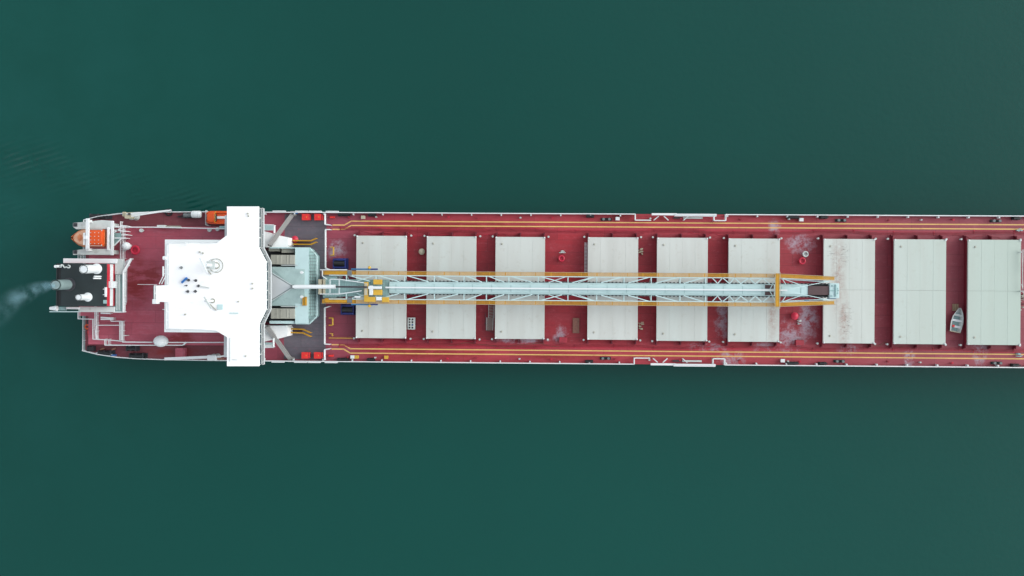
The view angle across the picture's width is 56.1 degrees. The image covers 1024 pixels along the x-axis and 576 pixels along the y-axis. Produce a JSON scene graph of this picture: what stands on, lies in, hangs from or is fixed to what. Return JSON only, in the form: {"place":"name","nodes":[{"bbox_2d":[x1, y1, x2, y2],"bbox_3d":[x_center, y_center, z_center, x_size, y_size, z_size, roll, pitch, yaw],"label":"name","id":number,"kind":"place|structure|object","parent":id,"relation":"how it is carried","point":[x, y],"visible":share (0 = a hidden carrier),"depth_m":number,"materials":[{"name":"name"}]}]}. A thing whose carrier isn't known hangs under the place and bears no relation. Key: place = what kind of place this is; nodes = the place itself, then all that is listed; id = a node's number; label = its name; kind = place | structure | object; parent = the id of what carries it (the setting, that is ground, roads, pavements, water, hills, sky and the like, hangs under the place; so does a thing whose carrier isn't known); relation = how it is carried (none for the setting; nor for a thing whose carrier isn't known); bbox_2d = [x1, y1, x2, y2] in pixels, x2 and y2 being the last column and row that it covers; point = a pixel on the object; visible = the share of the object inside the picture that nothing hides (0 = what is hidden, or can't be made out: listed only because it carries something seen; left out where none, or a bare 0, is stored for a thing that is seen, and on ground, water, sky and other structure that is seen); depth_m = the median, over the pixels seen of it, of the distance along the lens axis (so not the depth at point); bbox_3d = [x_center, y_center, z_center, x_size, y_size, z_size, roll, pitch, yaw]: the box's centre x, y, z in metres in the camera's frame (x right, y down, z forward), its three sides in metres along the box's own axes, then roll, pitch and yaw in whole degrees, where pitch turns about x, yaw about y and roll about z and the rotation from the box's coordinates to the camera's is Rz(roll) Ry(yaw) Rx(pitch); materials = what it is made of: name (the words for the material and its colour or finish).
{"place":"outdoors","nodes":[
{"label":"outdoors","id":0,"kind":"place"},
{"bbox_2d":[0,0,1023,575],"bbox_3d":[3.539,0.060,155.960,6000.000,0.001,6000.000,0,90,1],"label":"water","id":1,"kind":"structure","parent":0,"point":[116,466],"depth_m":156.09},
{"bbox_2d":[49,206,1023,367],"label":"cargo ship","id":2,"kind":"object","parent":1,"relation":"on","point":[159,286],"visible":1,"depth_m":148.92,"materials":[{"name":"red paint"}]},
{"bbox_2d":[71,229,106,246],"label":"lifeboat","id":3,"kind":"object","parent":2,"relation":"hanging from","point":[98,237],"visible":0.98,"depth_m":145.48,"materials":[{"name":"orange plastic"}]},
{"bbox_2d":[122,210,171,219],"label":"deck crane","id":4,"kind":"object","parent":2,"relation":"on","point":[131,215],"visible":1,"depth_m":148.80,"materials":[{"name":"white paint"}]},
{"bbox_2d":[164,353,223,360],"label":"deck crane","id":5,"kind":"object","parent":2,"relation":"on","point":[215,357],"visible":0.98,"depth_m":148.81,"materials":[{"name":"white paint"}]},
{"bbox_2d":[191,211,201,217],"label":"life raft","id":6,"kind":"object","parent":2,"relation":"on","point":[196,214],"visible":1,"depth_m":149.75,"materials":[{"name":"white paint"}]},
{"bbox_2d":[206,211,226,223],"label":"rescue boat","id":7,"kind":"object","parent":2,"relation":"on","point":[215,217],"visible":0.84,"depth_m":149.28,"materials":[{"name":"orange plastic"}]},
{"bbox_2d":[301,352,310,358],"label":"deck locker","id":8,"kind":"object","parent":2,"relation":"on","point":[305,355],"visible":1,"depth_m":149.88,"materials":[{"name":"red metal"}]},
{"bbox_2d":[302,214,310,219],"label":"deck locker","id":9,"kind":"object","parent":2,"relation":"on","point":[306,216],"visible":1,"depth_m":149.87,"materials":[{"name":"red metal"}]},
{"bbox_2d":[314,352,322,358],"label":"deck locker","id":10,"kind":"object","parent":2,"relation":"on","point":[318,355],"visible":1,"depth_m":149.83,"materials":[{"name":"red metal"}]},
{"bbox_2d":[314,214,323,219],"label":"deck locker","id":11,"kind":"object","parent":2,"relation":"on","point":[318,216],"visible":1,"depth_m":149.83,"materials":[{"name":"red metal"}]},
{"bbox_2d":[333,258,348,268],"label":"deck winch","id":12,"kind":"object","parent":2,"relation":"on","point":[340,263],"visible":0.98,"depth_m":149.43,"materials":[{"name":"blue paint"}]},
{"bbox_2d":[341,304,355,314],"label":"deck winch","id":13,"kind":"object","parent":2,"relation":"on","point":[348,309],"visible":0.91,"depth_m":149.40,"materials":[{"name":"blue paint"}]},
{"bbox_2d":[355,236,406,338],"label":"hatch cover","id":14,"kind":"object","parent":2,"relation":"on","point":[384,253],"visible":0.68,"depth_m":148.66,"materials":[{"name":"beige metal"}]},
{"bbox_2d":[408,317,414,329],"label":"grid rack","id":15,"kind":"object","parent":2,"relation":"on","point":[411,322],"visible":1,"depth_m":149.50,"materials":[{"name":"white metal"}]},
{"bbox_2d":[426,236,475,338],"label":"hatch cover","id":16,"kind":"object","parent":2,"relation":"on","point":[452,320],"visible":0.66,"depth_m":148.42,"materials":[{"name":"beige metal"}]},
{"bbox_2d":[486,318,492,329],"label":"slatted platform","id":17,"kind":"structure","parent":2,"relation":"on","point":[489,324],"depth_m":149.51,"materials":[{"name":"white paint"}]},
{"bbox_2d":[488,305,493,317],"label":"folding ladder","id":18,"kind":"object","parent":2,"relation":"on","point":[490,312],"visible":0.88,"depth_m":149.51,"materials":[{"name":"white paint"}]},
{"bbox_2d":[495,237,544,338],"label":"hatch cover","id":19,"kind":"object","parent":2,"relation":"on","point":[522,255],"visible":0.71,"depth_m":148.18,"materials":[{"name":"grey metal"}]},
{"bbox_2d":[292,266,838,308],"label":"unloading boom","id":20,"kind":"object","parent":2,"relation":"on","point":[331,289],"visible":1,"depth_m":144.50,"materials":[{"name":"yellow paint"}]},
{"bbox_2d":[584,244,586,270],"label":"ladder","id":21,"kind":"object","parent":2,"relation":"on","point":[585,258],"visible":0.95,"depth_m":149.18,"materials":[{"name":"metal"}]},
{"bbox_2d":[587,237,637,339],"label":"hatch cover","id":22,"kind":"object","parent":2,"relation":"on","point":[614,255],"visible":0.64,"depth_m":147.85,"materials":[{"name":"grey metal"}]},
{"bbox_2d":[656,238,707,340],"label":"hatch cover","id":23,"kind":"object","parent":2,"relation":"on","point":[679,257],"visible":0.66,"depth_m":147.61,"materials":[{"name":"grey metal"}]},
{"bbox_2d":[651,358,715,366],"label":"gangway","id":24,"kind":"object","parent":2,"relation":"on","point":[695,365],"visible":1,"depth_m":148.34,"materials":[{"name":"white paint"}]},
{"bbox_2d":[652,213,716,220],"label":"gangway","id":25,"kind":"object","parent":2,"relation":"on","point":[692,216],"visible":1,"depth_m":148.38,"materials":[{"name":"white paint"}]},
{"bbox_2d":[728,238,779,341],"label":"hatch cover","id":26,"kind":"object","parent":2,"relation":"on","point":[753,324],"visible":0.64,"depth_m":147.36,"materials":[{"name":"grey metal"}]},
{"bbox_2d":[823,239,874,343],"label":"hatch cover","id":27,"kind":"object","parent":2,"relation":"on","point":[849,264],"visible":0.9,"depth_m":147.03,"materials":[{"name":"grey metal"}]},
{"bbox_2d":[893,239,946,344],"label":"hatch cover","id":28,"kind":"object","parent":2,"relation":"on","point":[919,317],"visible":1,"depth_m":146.79,"materials":[{"name":"grey metal"}]},
{"bbox_2d":[952,304,958,310],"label":"wooden pallet","id":29,"kind":"object","parent":2,"relation":"on","point":[954,307],"visible":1,"depth_m":148.36,"materials":[{"name":"brown wood"}]},
{"bbox_2d":[949,308,963,332],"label":"rowing boat","id":30,"kind":"object","parent":2,"relation":"on","point":[957,320],"visible":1,"depth_m":147.90,"materials":[{"name":"white paint"}]},
{"bbox_2d":[967,239,1021,344],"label":"hatch cover","id":31,"kind":"object","parent":2,"relation":"on","point":[993,292],"visible":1,"depth_m":146.53,"materials":[{"name":"grey metal"}]}
]}

